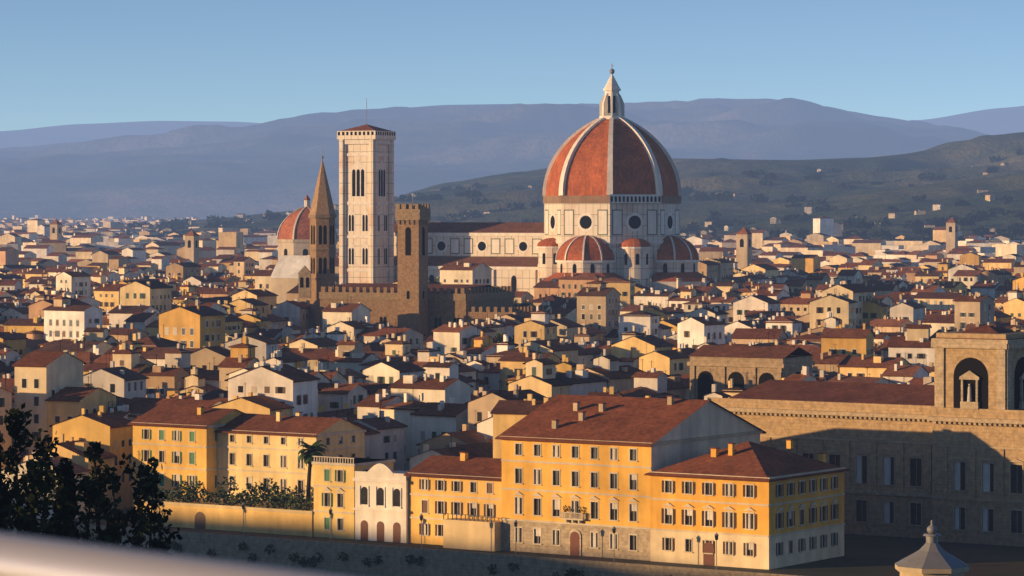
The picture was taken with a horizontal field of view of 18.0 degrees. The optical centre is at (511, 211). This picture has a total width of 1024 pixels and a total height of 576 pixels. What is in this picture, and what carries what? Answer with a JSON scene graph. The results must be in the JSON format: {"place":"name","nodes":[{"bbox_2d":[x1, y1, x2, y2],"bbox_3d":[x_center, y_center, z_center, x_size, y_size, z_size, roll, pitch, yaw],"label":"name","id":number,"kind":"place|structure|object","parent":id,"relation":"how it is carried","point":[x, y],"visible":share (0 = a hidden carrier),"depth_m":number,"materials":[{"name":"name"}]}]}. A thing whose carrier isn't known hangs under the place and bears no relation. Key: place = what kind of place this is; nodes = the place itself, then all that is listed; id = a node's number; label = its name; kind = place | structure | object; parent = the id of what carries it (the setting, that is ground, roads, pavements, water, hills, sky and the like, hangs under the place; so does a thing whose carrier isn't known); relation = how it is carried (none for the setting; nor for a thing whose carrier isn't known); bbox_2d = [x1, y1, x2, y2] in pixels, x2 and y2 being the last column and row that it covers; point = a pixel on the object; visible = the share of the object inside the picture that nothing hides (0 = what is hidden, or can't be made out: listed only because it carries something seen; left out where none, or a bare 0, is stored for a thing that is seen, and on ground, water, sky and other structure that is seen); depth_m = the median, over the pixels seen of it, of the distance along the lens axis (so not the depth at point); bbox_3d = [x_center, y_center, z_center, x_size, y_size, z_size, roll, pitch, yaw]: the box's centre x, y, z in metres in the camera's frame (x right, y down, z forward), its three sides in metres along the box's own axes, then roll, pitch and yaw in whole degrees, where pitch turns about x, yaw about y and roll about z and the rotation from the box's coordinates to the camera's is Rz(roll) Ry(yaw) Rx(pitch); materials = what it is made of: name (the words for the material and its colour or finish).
{"place":"outdoors","nodes":[
{"label":"outdoors","id":0,"kind":"place"},
{"bbox_2d":[0,533,332,575],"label":"railing","id":1,"kind":"object","parent":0,"point":[21,555],"visible":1,"depth_m":3.34,"materials":[{"name":"beige stone"}]},
{"bbox_2d":[0,98,988,219],"bbox_3d":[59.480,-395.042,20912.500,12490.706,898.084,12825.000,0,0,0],"label":"mountain","id":2,"kind":"structure","parent":0,"point":[201,171],"depth_m":18195.37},
{"bbox_2d":[493,333,513,342],"bbox_3d":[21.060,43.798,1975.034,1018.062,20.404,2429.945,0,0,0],"label":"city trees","id":3,"kind":"object","parent":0,"point":[496,340],"depth_m":944.59,"materials":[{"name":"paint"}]},
{"bbox_2d":[0,0,1023,130],"label":"sky","id":4,"kind":"structure","parent":0,"point":[63,62],"materials":[{"name":"blue"}]},
{"bbox_2d":[37,507,1023,575],"bbox_3d":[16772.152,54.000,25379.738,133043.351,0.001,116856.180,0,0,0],"label":"ground","id":5,"kind":"structure","parent":0,"point":[868,555],"depth_m":505.99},
{"bbox_2d":[7,519,802,575],"bbox_3d":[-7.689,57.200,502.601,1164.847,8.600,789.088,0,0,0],"label":"embankment wall","id":6,"kind":"structure","parent":5,"relation":"on","point":[333,558],"depth_m":511.62,"materials":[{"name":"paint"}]},
{"bbox_2d":[77,492,717,568],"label":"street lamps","id":7,"kind":"object","parent":6,"relation":"on","point":[515,521],"visible":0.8,"depth_m":510.38,"materials":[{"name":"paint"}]},
{"bbox_2d":[84,386,849,569],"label":"riverfront buildings","id":8,"kind":"structure","parent":5,"relation":"on","point":[669,479],"depth_m":514.16,"materials":[{"name":"paint"}]},
{"bbox_2d":[296,440,328,505],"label":"palm tree","id":9,"kind":"object","parent":8,"relation":"on","point":[311,451],"visible":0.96,"depth_m":552.20,"materials":[{"name":"plant"}]},
{"bbox_2d":[50,149,957,340],"bbox_3d":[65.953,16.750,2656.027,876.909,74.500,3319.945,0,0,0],"label":"towers","id":10,"kind":"structure","parent":5,"relation":"on","point":[414,299],"depth_m":1024.47,"materials":[{"name":"stone"},{"name":"marble"},{"name":"tile"}]},
{"bbox_2d":[0,215,1023,261],"bbox_3d":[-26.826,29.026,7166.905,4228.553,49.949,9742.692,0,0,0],"label":"city","id":11,"kind":"object","parent":5,"relation":"on","point":[21,234],"visible":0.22,"depth_m":3028.53,"materials":[{"name":"paint"}]},
{"bbox_2d":[0,245,1023,518],"bbox_3d":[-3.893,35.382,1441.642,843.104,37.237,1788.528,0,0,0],"label":"city","id":12,"kind":"object","parent":5,"relation":"on","point":[88,337],"visible":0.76,"depth_m":865.26,"materials":[{"name":"paint"}]},
{"bbox_2d":[0,106,1023,147],"bbox_3d":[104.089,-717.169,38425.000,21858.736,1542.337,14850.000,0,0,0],"label":"distant mountains","id":13,"kind":"structure","parent":5,"relation":"on","point":[999,121],"depth_m":40171.72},
{"bbox_2d":[337,65,716,296],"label":"cathedral","id":14,"kind":"structure","parent":5,"relation":"on","point":[612,193],"depth_m":1335.33,"materials":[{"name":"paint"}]},
{"bbox_2d":[130,132,1023,233],"bbox_3d":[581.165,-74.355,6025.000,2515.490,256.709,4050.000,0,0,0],"label":"hill","id":15,"kind":"structure","parent":5,"relation":"on","point":[950,161],"depth_m":5690.02,"materials":[{"name":"green plant"}]},
{"bbox_2d":[707,325,1023,546],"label":"biblioteca","id":16,"kind":"structure","parent":5,"relation":"on","point":[945,453],"depth_m":533.21,"materials":[{"name":"stone"},{"name":"tile"},{"name":"glass"}]},
{"bbox_2d":[687,345,814,399],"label":"arcaded building","id":17,"kind":"structure","parent":0,"point":[720,366],"depth_m":656.30,"materials":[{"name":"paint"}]},
{"bbox_2d":[680,174,1023,240],"bbox_3d":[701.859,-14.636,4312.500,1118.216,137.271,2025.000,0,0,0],"label":"hill","id":18,"kind":"structure","parent":0,"point":[871,205],"depth_m":4274.70,"materials":[{"name":"green plant"}]},
{"bbox_2d":[116,149,1023,241],"bbox_3d":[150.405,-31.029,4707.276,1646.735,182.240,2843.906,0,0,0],"label":"hill villas","id":19,"kind":"object","parent":18,"relation":"on","point":[928,226],"visible":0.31,"depth_m":4604.40,"materials":[{"name":"paint"}]},
{"bbox_3d":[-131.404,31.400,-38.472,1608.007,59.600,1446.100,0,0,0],"label":"hill terrain","id":20,"kind":"structure","parent":0,"visible":0},
{"bbox_2d":[0,441,6,532],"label":"tree","id":21,"kind":"object","parent":20,"relation":"on","point":[3,527],"visible":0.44,"depth_m":175.87,"materials":[{"name":"plant"}]},
{"bbox_2d":[0,430,14,533],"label":"tree","id":22,"kind":"object","parent":20,"relation":"on","point":[1,439],"visible":0.08,"depth_m":188.55,"materials":[{"name":"plant"}]},
{"bbox_2d":[0,472,19,533],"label":"tree","id":23,"kind":"object","parent":20,"relation":"on","point":[10,493],"visible":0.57,"depth_m":177.73,"materials":[{"name":"plant"}]},
{"bbox_2d":[0,403,41,535],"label":"tree","id":24,"kind":"object","parent":20,"relation":"on","point":[16,427],"visible":0.45,"depth_m":184.32,"materials":[{"name":"plant"}]},
{"bbox_2d":[6,453,59,538],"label":"tree","id":25,"kind":"object","parent":20,"relation":"on","point":[33,491],"visible":0.78,"depth_m":174.02,"materials":[{"name":"plant"}]},
{"bbox_2d":[25,428,59,538],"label":"tree","id":26,"kind":"object","parent":20,"relation":"on","point":[46,501],"visible":0.45,"depth_m":191.76,"materials":[{"name":"plant"}]},
{"bbox_2d":[49,457,80,542],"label":"cypress tree","id":27,"kind":"object","parent":20,"relation":"on","point":[64,504],"visible":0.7,"depth_m":181.65,"materials":[{"name":"plant"}]},
{"bbox_2d":[73,473,100,544],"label":"tree","id":28,"kind":"object","parent":20,"relation":"on","point":[85,486],"visible":0.45,"depth_m":177.98,"materials":[{"name":"plant"}]},
{"bbox_2d":[75,441,125,546],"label":"tree","id":29,"kind":"object","parent":20,"relation":"on","point":[97,449],"visible":0.38,"depth_m":186.64,"materials":[{"name":"plant"}]},
{"bbox_2d":[93,466,135,549],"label":"tree","id":30,"kind":"object","parent":20,"relation":"on","point":[112,533],"visible":0.55,"depth_m":176.53,"materials":[{"name":"plant"}]},
{"bbox_2d":[113,452,163,549],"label":"tree","id":31,"kind":"object","parent":20,"relation":"on","point":[138,517],"visible":0.66,"depth_m":193.42,"materials":[{"name":"plant"}]},
{"bbox_2d":[139,475,182,554],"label":"tree","id":32,"kind":"object","parent":20,"relation":"on","point":[160,546],"visible":0.61,"depth_m":180.60,"materials":[{"name":"plant"}]},
{"bbox_2d":[895,520,969,575],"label":"lantern roof","id":33,"kind":"structure","parent":20,"relation":"on","point":[931,556],"depth_m":328.09,"materials":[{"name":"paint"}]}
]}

